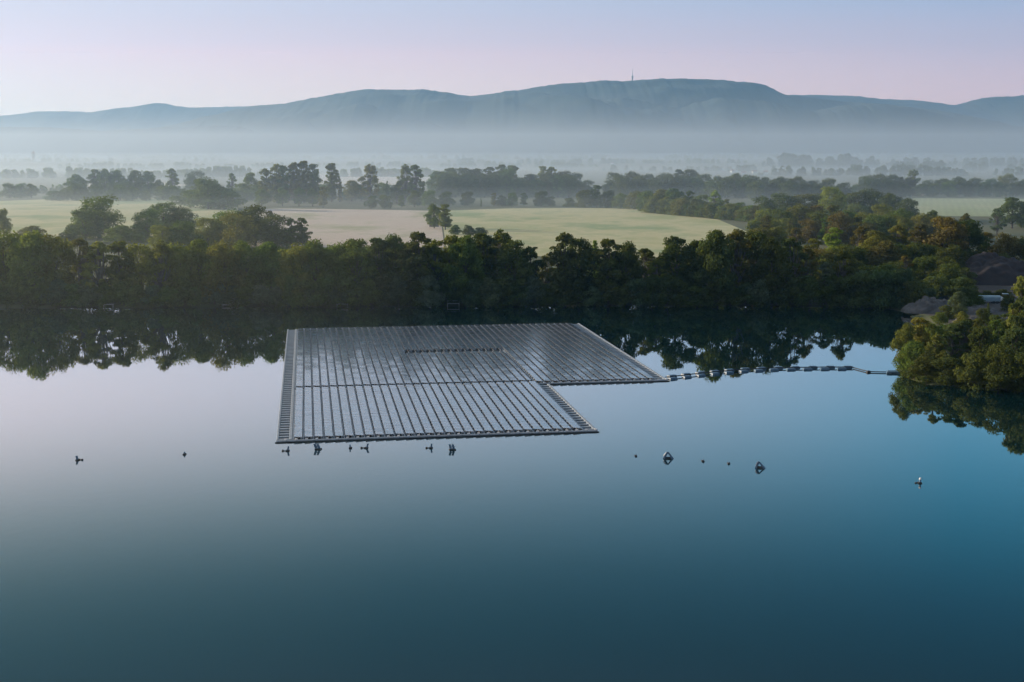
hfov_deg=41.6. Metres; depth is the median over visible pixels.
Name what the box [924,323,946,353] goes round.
broadleaf tree
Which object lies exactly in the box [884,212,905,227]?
willow tree
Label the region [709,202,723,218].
willow tree
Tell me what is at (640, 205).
willow tree
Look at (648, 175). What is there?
willow tree
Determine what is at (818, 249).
willow tree
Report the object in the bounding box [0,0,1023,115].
sky
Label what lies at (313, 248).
broadleaf tree
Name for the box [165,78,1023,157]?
mountain range
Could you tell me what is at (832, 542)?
water
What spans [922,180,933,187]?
willow tree
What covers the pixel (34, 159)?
church
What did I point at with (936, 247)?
willow tree
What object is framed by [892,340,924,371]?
shrub
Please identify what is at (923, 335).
broadleaf tree
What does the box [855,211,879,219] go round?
willow tree
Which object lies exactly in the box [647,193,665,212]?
willow tree
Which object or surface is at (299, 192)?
broadleaf tree
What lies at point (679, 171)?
broadleaf tree
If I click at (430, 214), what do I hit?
broadleaf tree
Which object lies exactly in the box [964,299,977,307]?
shrub
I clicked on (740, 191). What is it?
willow tree
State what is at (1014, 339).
broadleaf tree
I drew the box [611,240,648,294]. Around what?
broadleaf tree
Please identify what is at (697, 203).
willow tree
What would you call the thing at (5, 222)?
broadleaf tree
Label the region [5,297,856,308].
bank undergrowth
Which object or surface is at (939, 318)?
shrub
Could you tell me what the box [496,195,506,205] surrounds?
willow tree
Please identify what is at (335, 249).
willow tree
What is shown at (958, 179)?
willow tree
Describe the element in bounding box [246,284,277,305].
shrub
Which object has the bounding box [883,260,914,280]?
willow tree
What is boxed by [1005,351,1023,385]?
willow tree
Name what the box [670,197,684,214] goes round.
willow tree
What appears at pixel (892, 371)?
shore pontoon
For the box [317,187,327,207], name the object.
broadleaf tree
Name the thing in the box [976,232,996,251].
broadleaf tree
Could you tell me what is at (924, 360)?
shrub
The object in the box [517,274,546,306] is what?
shrub
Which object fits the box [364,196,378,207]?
shrub
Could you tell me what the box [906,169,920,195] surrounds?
broadleaf tree
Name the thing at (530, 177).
broadleaf tree
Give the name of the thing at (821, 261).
broadleaf tree
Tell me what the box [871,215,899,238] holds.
willow tree
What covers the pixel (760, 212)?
willow tree
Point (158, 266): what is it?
broadleaf tree
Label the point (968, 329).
broadleaf tree
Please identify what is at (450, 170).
broadleaf tree
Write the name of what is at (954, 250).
willow tree
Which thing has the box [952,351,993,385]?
shrub
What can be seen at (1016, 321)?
broadleaf tree
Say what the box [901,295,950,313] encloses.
gravel heap
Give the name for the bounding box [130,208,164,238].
willow tree
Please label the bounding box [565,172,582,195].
willow tree
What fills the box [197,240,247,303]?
willow tree
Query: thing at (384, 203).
willow tree
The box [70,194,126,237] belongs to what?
willow tree
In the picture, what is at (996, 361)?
willow tree
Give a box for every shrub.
[16,225,51,238]
[43,190,62,200]
[57,228,86,241]
[101,224,145,242]
[125,229,151,240]
[169,190,202,207]
[200,187,247,209]
[234,182,248,198]
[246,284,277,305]
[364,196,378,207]
[412,274,445,307]
[448,225,461,234]
[469,227,488,233]
[474,277,505,307]
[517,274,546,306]
[561,197,575,206]
[582,286,606,306]
[625,278,651,306]
[730,282,761,305]
[746,279,772,305]
[844,272,882,308]
[849,270,871,298]
[863,269,902,310]
[889,267,920,309]
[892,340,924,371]
[897,280,929,305]
[908,351,944,381]
[921,288,938,298]
[923,275,954,298]
[925,209,937,224]
[928,356,969,385]
[929,263,968,283]
[930,312,948,324]
[938,305,954,318]
[939,277,977,296]
[952,311,969,323]
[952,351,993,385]
[957,266,977,285]
[962,290,978,298]
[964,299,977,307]
[968,319,984,348]
[972,295,985,304]
[982,364,1023,388]
[983,290,995,294]
[985,314,1001,325]
[993,289,1014,297]
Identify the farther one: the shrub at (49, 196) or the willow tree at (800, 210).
the shrub at (49, 196)
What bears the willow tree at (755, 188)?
on the ground at (597, 175)
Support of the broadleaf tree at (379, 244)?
on the ground at (597, 175)
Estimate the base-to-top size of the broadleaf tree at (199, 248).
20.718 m
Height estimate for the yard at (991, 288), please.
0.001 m
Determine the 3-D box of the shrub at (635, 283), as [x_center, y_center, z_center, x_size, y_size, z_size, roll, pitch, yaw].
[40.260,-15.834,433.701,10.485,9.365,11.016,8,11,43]
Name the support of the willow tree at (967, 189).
on the ground at (597, 175)
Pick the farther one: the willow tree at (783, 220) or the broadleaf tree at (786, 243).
the willow tree at (783, 220)
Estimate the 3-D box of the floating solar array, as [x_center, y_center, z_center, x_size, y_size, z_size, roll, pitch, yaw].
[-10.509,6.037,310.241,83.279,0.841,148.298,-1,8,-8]
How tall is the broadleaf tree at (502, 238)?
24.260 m
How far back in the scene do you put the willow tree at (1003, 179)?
1446.63 m
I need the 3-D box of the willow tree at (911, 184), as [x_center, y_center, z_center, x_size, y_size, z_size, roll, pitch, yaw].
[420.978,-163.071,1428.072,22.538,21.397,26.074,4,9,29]
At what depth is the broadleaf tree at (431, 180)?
1422.78 m
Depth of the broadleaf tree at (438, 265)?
436.34 m
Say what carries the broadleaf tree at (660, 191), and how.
on the ground at (597, 175)
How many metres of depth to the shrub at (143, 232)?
725.11 m
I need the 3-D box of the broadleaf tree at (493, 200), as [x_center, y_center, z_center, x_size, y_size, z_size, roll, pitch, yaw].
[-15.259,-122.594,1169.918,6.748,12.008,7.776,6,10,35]
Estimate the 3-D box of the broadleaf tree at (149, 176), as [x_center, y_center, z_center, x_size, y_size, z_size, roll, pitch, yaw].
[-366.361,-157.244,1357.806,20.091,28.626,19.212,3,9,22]
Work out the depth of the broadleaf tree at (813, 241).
530.80 m
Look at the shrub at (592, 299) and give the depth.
431.00 m
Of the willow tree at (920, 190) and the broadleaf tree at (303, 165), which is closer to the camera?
the broadleaf tree at (303, 165)
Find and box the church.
[32,151,40,161]
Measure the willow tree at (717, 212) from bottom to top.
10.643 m
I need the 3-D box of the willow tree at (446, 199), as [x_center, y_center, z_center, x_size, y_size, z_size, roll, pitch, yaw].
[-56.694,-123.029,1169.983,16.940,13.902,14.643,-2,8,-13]
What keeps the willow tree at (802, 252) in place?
on the ground at (597, 175)
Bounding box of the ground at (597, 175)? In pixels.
[0,157,1023,390]
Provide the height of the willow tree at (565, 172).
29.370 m
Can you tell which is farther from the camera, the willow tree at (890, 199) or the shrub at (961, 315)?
the willow tree at (890, 199)
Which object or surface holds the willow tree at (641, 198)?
on the ground at (597, 175)
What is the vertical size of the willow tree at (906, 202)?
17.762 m
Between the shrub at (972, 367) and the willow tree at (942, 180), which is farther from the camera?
the willow tree at (942, 180)
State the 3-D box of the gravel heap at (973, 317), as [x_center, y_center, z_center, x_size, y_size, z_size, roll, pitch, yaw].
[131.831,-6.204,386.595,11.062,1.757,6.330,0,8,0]
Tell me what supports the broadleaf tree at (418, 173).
on the ground at (597, 175)
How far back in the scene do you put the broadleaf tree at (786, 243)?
436.59 m
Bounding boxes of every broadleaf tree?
[0,208,12,233]
[4,229,61,302]
[24,183,39,197]
[62,174,88,192]
[64,238,96,287]
[79,241,119,291]
[85,169,103,192]
[95,168,114,195]
[103,240,139,300]
[106,170,126,191]
[127,170,143,194]
[137,171,155,196]
[137,239,176,295]
[152,179,163,195]
[165,168,180,187]
[182,238,222,287]
[226,173,237,188]
[242,172,257,194]
[248,241,284,289]
[254,189,270,204]
[257,168,275,198]
[266,164,285,202]
[274,187,290,205]
[275,165,291,199]
[284,218,297,247]
[286,162,301,202]
[290,238,342,292]
[293,187,306,205]
[293,217,312,245]
[296,161,312,202]
[304,163,322,198]
[307,189,319,205]
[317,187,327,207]
[323,163,339,201]
[333,238,379,298]
[343,180,359,200]
[346,245,377,273]
[354,184,366,200]
[357,164,379,197]
[358,237,398,290]
[375,233,413,287]
[389,184,404,202]
[394,231,441,294]
[396,164,411,202]
[398,195,404,207]
[407,164,424,198]
[407,190,421,206]
[422,239,450,279]
[423,203,440,227]
[425,171,445,190]
[436,235,463,279]
[438,204,452,229]
[439,167,457,190]
[443,234,485,304]
[454,168,474,179]
[463,233,503,291]
[468,168,486,185]
[483,167,496,178]
[484,228,517,273]
[490,193,497,204]
[494,239,533,304]
[495,164,505,179]
[506,247,541,273]
[508,165,518,178]
[516,246,547,291]
[520,193,527,204]
[524,174,537,185]
[534,166,549,181]
[535,253,555,290]
[544,232,578,297]
[545,166,556,174]
[559,237,595,292]
[587,238,629,304]
[591,185,604,207]
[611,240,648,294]
[629,248,657,288]
[644,259,664,303]
[653,189,667,195]
[654,236,699,295]
[664,188,683,198]
[674,169,684,182]
[680,240,712,296]
[681,169,697,180]
[683,190,694,200]
[689,229,737,305]
[708,190,723,204]
[726,229,755,287]
[733,230,773,297]
[747,236,794,304]
[756,215,775,235]
[775,238,810,286]
[784,218,795,236]
[789,227,806,243]
[794,221,801,234]
[794,245,819,286]
[803,205,824,228]
[804,238,823,256]
[814,258,828,279]
[817,217,833,240]
[822,227,843,248]
[827,205,841,221]
[829,246,858,277]
[845,226,868,252]
[850,217,862,241]
[858,230,895,246]
[865,240,904,268]
[887,225,911,246]
[890,322,916,361]
[899,256,914,277]
[902,223,913,244]
[905,224,929,250]
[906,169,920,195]
[911,317,932,357]
[921,216,969,264]
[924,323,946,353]
[925,334,946,369]
[927,222,938,232]
[940,324,971,358]
[941,219,990,256]
[941,323,962,347]
[947,291,968,314]
[953,319,980,359]
[958,213,972,240]
[959,318,976,344]
[965,325,999,369]
[975,308,990,323]
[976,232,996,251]
[983,319,1006,356]
[989,208,1008,234]
[998,197,1023,227]
[998,312,1013,347]
[999,327,1023,372]
[1005,276,1023,336]
[1007,296,1023,352]
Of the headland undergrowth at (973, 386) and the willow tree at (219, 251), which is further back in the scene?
the willow tree at (219, 251)
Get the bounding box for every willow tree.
[0,182,18,197]
[0,229,21,293]
[11,183,29,197]
[29,231,80,300]
[57,189,68,200]
[63,182,83,200]
[65,208,102,239]
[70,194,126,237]
[75,187,90,199]
[88,184,105,199]
[102,190,115,199]
[109,183,127,199]
[120,241,158,295]
[123,186,141,200]
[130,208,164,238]
[138,190,151,199]
[145,201,179,234]
[146,224,175,248]
[154,185,170,199]
[157,241,201,300]
[161,185,177,200]
[164,206,198,232]
[167,219,204,249]
[176,188,187,196]
[183,170,204,190]
[185,176,226,208]
[192,216,224,247]
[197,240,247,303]
[209,208,241,243]
[216,211,257,249]
[225,239,272,302]
[234,203,273,245]
[249,185,260,200]
[255,213,297,247]
[274,242,311,305]
[318,241,350,291]
[373,182,391,199]
[378,194,392,207]
[412,242,437,276]
[421,190,439,205]
[430,171,452,196]
[437,191,455,205]
[443,171,466,197]
[457,173,479,197]
[460,191,474,204]
[461,224,473,234]
[473,173,496,196]
[487,173,504,196]
[495,166,518,196]
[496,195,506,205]
[504,178,525,196]
[505,192,517,205]
[529,179,547,196]
[533,190,548,205]
[538,172,559,196]
[544,196,555,205]
[550,174,568,196]
[554,170,570,195]
[559,174,579,196]
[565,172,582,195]
[572,183,585,196]
[575,189,594,207]
[579,179,594,195]
[598,190,615,207]
[600,171,623,195]
[610,175,633,195]
[611,193,627,208]
[624,190,641,208]
[625,171,640,189]
[629,175,650,195]
[635,190,653,210]
[636,192,652,210]
[640,173,655,190]
[640,196,652,212]
[644,197,659,212]
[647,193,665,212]
[655,172,670,183]
[656,196,669,213]
[657,173,679,193]
[658,196,676,214]
[664,198,673,214]
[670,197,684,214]
[672,174,695,196]
[673,198,688,215]
[680,202,692,215]
[685,177,705,196]
[685,198,700,216]
[689,200,704,216]
[692,194,709,203]
[693,173,711,195]
[694,203,704,216]
[698,202,712,215]
[701,180,718,195]
[704,202,718,217]
[708,176,726,196]
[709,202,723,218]
[712,206,723,218]
[714,176,735,197]
[717,206,726,219]
[720,204,731,219]
[721,202,737,217]
[725,173,742,196]
[726,205,741,219]
[733,176,751,197]
[736,205,747,218]
[742,174,761,197]
[743,205,753,221]
[744,205,760,221]
[745,208,773,230]
[745,221,761,231]
[746,180,767,198]
[747,227,769,250]
[748,207,759,220]
[751,195,779,210]
[756,176,772,194]
[761,179,782,198]
[762,226,788,246]
[763,219,787,237]
[770,176,790,194]
[771,192,796,217]
[771,208,792,225]
[779,218,796,236]
[786,203,813,229]
[787,176,805,193]
[788,193,813,216]
[791,246,819,261]
[796,219,821,240]
[800,209,830,233]
[806,179,820,189]
[808,193,828,212]
[813,247,825,259]
[817,250,848,271]
[818,186,847,214]
[819,178,835,193]
[823,211,857,244]
[824,245,855,261]
[837,182,853,194]
[838,243,869,266]
[839,209,860,225]
[840,191,871,213]
[841,222,857,242]
[847,202,869,218]
[853,174,873,191]
[853,245,871,256]
[854,221,883,245]
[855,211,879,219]
[860,188,884,213]
[861,177,880,196]
[862,213,893,235]
[869,173,889,186]
[869,263,896,289]
[871,203,896,215]
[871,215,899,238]
[875,193,908,213]
[878,178,897,194]
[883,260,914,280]
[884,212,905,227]
[885,174,904,192]
[890,215,913,229]
[891,208,914,223]
[893,197,920,221]
[895,182,912,197]
[897,248,916,274]
[900,177,917,195]
[905,241,935,276]
[908,254,938,281]
[909,213,939,233]
[914,183,930,196]
[915,244,941,264]
[917,280,937,295]
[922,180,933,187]
[924,255,962,283]
[925,183,939,196]
[928,214,950,232]
[935,178,949,194]
[935,244,968,266]
[939,180,958,196]
[948,176,965,194]
[957,180,974,196]
[965,250,981,258]
[968,177,983,189]
[974,181,991,196]
[982,177,997,194]
[984,343,1016,389]
[990,232,1023,259]
[991,181,1008,196]
[997,173,1017,193]
[1000,296,1014,311]
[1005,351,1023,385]
[1009,182,1023,196]
[1009,236,1023,259]
[1016,179,1023,194]
[1017,208,1023,228]
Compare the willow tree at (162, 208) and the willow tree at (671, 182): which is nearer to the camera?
the willow tree at (162, 208)
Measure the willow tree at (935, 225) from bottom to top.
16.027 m
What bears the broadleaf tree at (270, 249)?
on the ground at (597, 175)
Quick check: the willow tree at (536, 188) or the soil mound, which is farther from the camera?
the willow tree at (536, 188)
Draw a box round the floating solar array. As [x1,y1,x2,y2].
[275,323,668,442]
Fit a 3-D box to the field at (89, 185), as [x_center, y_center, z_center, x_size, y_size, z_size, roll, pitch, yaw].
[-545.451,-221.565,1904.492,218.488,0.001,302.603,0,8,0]
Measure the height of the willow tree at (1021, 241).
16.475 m
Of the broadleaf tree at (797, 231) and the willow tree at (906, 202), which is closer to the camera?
the broadleaf tree at (797, 231)
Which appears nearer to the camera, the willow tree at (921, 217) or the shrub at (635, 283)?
the shrub at (635, 283)
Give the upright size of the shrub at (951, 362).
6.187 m
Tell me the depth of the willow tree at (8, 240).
439.48 m
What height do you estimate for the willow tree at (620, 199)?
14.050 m
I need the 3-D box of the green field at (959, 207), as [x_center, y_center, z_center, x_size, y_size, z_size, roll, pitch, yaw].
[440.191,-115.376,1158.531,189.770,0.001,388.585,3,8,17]
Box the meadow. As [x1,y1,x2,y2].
[441,208,745,257]
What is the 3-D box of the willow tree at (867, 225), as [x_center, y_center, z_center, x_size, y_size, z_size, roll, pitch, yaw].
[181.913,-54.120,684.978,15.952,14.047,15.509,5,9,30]
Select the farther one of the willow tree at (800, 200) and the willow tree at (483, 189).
the willow tree at (483, 189)
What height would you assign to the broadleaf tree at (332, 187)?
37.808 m
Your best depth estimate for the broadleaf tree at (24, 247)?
429.06 m
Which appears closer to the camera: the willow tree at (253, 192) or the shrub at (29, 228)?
the shrub at (29, 228)
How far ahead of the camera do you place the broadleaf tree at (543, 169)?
1423.04 m
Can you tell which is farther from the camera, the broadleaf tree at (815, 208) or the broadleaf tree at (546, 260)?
the broadleaf tree at (815, 208)
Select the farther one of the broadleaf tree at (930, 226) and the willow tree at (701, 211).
the willow tree at (701, 211)
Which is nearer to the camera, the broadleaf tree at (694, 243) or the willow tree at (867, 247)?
the broadleaf tree at (694, 243)
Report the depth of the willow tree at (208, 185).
1102.49 m
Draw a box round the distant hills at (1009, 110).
[794,95,1023,126]
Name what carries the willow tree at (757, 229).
on the ground at (597, 175)
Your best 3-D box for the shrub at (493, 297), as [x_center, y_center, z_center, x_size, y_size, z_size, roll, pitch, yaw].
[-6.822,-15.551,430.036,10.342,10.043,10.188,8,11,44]
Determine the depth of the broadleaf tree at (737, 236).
435.39 m
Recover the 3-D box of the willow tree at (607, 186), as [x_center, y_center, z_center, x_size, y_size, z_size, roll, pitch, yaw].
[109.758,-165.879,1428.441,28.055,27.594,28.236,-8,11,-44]
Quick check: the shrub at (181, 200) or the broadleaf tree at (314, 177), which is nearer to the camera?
the shrub at (181, 200)
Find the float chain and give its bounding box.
[665,366,885,379]
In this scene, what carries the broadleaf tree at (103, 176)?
on the misty field at (51, 217)
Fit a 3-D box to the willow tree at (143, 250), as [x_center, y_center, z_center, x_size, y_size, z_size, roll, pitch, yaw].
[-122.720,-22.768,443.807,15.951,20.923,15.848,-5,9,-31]
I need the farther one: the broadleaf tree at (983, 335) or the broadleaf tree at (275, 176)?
the broadleaf tree at (275, 176)
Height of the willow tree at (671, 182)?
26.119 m
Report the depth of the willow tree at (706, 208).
960.15 m
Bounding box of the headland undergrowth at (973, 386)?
[899,354,1023,392]
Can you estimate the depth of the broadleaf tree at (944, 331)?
332.48 m
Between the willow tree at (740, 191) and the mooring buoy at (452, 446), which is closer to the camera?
the mooring buoy at (452, 446)
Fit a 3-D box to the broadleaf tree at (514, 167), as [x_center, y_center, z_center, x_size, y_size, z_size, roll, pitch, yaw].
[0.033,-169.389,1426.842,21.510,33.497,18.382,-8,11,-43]
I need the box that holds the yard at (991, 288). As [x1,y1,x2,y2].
[927,285,1017,325]
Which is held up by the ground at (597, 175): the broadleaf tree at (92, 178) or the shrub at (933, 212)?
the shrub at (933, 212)
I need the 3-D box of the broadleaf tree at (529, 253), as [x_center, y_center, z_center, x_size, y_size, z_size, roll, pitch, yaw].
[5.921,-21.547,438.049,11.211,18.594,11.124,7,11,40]
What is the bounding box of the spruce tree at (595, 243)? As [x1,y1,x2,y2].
[587,240,602,288]
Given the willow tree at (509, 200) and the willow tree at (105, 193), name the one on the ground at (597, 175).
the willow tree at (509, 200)
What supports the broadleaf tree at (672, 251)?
on the ground at (597, 175)
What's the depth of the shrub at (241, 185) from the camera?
1312.27 m
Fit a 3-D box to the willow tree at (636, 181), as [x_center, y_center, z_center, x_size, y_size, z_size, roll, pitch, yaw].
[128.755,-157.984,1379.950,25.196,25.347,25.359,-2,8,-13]
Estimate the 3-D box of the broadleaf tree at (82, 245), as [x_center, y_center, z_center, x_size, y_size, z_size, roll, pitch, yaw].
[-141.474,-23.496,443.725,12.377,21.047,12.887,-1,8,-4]
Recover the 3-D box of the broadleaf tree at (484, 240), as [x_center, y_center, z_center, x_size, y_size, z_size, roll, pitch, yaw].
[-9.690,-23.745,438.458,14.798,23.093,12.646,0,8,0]
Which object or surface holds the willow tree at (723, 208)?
on the ground at (597, 175)
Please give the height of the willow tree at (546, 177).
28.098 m
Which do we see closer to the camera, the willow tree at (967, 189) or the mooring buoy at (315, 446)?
the mooring buoy at (315, 446)
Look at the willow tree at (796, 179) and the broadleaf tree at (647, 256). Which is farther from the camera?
the willow tree at (796, 179)
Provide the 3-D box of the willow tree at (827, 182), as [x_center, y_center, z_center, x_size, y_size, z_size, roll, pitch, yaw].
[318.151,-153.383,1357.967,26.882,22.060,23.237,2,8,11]
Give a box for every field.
[0,197,237,237]
[87,181,184,186]
[248,208,443,246]
[316,174,429,184]
[912,198,1023,215]
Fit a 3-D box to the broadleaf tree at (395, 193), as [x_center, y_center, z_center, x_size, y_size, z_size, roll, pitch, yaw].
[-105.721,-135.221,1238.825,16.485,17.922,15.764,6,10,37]
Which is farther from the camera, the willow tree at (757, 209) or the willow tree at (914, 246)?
the willow tree at (757, 209)
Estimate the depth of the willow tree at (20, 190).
1356.14 m
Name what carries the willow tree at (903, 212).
on the ground at (597, 175)
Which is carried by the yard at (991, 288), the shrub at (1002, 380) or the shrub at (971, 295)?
the shrub at (971, 295)
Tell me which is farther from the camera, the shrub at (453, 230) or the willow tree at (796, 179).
the willow tree at (796, 179)
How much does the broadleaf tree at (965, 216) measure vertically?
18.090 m
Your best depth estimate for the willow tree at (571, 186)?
1376.11 m
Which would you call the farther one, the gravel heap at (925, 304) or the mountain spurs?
the mountain spurs
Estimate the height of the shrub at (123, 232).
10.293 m
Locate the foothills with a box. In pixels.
[0,125,559,157]
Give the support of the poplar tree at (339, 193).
on the ground at (597, 175)
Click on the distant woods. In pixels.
(226, 170)
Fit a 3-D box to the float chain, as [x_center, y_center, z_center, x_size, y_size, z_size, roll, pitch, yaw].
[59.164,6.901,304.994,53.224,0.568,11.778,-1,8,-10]
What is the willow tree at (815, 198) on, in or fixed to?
on the ground at (597, 175)
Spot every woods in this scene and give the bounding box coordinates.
[0,157,598,193]
[4,153,1022,163]
[602,153,1023,175]
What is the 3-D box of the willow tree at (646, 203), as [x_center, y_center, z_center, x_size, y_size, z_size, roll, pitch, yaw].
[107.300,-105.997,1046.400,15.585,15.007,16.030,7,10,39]
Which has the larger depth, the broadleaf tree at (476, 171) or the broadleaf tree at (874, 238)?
the broadleaf tree at (476, 171)
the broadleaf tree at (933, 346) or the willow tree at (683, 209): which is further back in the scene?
the willow tree at (683, 209)
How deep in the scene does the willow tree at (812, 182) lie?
1355.32 m
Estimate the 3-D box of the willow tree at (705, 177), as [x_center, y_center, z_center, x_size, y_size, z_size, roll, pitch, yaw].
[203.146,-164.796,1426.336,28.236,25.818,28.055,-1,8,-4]
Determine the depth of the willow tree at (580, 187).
1377.17 m
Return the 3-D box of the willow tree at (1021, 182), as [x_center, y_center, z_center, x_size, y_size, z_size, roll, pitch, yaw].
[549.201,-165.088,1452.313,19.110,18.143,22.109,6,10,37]
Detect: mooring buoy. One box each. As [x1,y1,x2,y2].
[313,443,321,449]
[449,444,455,449]
[663,452,673,458]
[755,461,765,468]
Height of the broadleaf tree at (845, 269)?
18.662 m
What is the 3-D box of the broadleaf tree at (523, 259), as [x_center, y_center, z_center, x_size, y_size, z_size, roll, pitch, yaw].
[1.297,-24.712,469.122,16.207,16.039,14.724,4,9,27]
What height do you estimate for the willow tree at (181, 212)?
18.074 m
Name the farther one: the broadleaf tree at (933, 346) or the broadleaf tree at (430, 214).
the broadleaf tree at (430, 214)
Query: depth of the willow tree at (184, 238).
644.43 m
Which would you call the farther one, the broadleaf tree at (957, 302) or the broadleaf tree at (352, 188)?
the broadleaf tree at (352, 188)
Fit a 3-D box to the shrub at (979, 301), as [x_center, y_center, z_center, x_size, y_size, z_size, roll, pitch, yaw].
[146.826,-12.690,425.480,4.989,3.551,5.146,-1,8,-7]
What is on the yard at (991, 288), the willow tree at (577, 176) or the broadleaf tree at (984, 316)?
the broadleaf tree at (984, 316)
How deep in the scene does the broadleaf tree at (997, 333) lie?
309.96 m
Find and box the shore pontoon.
[886,370,899,373]
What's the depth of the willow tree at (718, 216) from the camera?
946.96 m
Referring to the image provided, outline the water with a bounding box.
[0,304,1023,681]
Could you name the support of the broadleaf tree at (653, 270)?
on the ground at (597, 175)
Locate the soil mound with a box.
[962,252,1023,285]
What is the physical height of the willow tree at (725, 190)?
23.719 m
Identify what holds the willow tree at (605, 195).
on the ground at (597, 175)
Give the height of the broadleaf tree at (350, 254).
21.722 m
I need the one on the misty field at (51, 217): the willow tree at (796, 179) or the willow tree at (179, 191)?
the willow tree at (179, 191)
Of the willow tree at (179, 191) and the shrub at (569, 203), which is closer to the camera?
the shrub at (569, 203)
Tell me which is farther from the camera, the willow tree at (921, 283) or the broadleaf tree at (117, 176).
the broadleaf tree at (117, 176)
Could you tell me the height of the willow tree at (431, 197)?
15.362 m
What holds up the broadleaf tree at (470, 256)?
on the ground at (597, 175)
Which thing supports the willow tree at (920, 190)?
on the ground at (597, 175)
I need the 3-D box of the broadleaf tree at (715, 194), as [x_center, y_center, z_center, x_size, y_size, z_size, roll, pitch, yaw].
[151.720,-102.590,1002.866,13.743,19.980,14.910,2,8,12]
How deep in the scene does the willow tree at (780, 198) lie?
952.87 m
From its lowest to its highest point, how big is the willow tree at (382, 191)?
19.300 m
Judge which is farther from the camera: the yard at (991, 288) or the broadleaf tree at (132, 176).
the broadleaf tree at (132, 176)
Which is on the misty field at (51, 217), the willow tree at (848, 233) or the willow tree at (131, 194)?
the willow tree at (131, 194)
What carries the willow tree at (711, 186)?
on the ground at (597, 175)
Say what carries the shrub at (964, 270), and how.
on the yard at (991, 288)
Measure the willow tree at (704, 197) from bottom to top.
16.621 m
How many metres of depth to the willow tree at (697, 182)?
1397.43 m
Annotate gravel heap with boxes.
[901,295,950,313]
[952,316,978,322]
[963,305,997,312]
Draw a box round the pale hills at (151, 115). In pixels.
[0,103,249,130]
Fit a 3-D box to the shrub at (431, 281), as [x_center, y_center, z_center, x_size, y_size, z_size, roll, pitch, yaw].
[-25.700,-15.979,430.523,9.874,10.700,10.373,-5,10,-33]
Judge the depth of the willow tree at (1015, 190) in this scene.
1401.38 m
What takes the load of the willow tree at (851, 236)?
on the ground at (597, 175)
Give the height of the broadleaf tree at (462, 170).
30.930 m
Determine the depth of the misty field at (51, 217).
1068.04 m
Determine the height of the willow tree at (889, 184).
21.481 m
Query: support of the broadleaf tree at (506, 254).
on the ground at (597, 175)
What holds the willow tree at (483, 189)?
on the ground at (597, 175)
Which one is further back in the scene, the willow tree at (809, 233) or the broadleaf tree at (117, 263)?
the willow tree at (809, 233)
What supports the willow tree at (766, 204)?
on the ground at (597, 175)
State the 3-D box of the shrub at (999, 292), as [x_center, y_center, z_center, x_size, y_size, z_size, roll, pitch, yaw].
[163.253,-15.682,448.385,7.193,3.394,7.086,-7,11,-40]
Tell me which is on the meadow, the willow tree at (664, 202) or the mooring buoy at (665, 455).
the willow tree at (664, 202)
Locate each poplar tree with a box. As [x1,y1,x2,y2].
[337,176,343,201]
[385,181,389,199]
[420,181,426,200]
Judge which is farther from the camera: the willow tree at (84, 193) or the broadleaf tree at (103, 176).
the broadleaf tree at (103, 176)
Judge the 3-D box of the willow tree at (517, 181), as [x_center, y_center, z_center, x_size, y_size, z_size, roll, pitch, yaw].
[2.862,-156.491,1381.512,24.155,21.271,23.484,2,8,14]
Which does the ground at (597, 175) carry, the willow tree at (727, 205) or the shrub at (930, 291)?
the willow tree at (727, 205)
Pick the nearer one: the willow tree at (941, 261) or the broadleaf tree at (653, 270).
the broadleaf tree at (653, 270)
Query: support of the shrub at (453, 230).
on the meadow
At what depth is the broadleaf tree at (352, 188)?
1273.54 m
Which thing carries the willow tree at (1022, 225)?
on the ground at (597, 175)
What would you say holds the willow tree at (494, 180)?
on the ground at (597, 175)
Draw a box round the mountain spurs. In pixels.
[310,97,1023,150]
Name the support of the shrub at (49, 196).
on the misty field at (51, 217)
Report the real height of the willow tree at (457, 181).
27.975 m
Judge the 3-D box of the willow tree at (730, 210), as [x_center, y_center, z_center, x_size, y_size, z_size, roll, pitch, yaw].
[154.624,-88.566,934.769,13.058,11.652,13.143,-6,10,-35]
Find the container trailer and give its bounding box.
[978,295,1000,303]
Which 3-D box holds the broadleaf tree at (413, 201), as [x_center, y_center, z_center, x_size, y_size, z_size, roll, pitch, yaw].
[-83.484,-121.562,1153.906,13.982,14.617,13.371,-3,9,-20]
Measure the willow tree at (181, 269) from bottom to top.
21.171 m
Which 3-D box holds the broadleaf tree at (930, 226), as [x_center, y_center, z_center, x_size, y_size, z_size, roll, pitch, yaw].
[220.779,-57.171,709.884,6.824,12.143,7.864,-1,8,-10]
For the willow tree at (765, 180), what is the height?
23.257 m
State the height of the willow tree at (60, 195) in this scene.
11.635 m
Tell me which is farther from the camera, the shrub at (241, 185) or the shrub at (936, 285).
the shrub at (241, 185)
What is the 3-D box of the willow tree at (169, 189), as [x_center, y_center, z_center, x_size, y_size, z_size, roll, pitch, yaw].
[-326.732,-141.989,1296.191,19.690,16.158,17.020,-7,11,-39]
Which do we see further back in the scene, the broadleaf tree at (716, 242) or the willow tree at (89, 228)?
the willow tree at (89, 228)
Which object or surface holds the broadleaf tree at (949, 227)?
on the ground at (597, 175)
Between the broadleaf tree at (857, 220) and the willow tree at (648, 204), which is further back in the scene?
the willow tree at (648, 204)
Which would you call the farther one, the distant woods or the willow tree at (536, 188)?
the distant woods
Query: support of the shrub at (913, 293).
on the yard at (991, 288)
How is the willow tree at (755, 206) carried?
on the ground at (597, 175)
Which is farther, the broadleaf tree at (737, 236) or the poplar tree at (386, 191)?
the poplar tree at (386, 191)
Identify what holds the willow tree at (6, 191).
on the ground at (597, 175)
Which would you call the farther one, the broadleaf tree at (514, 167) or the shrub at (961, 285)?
the broadleaf tree at (514, 167)

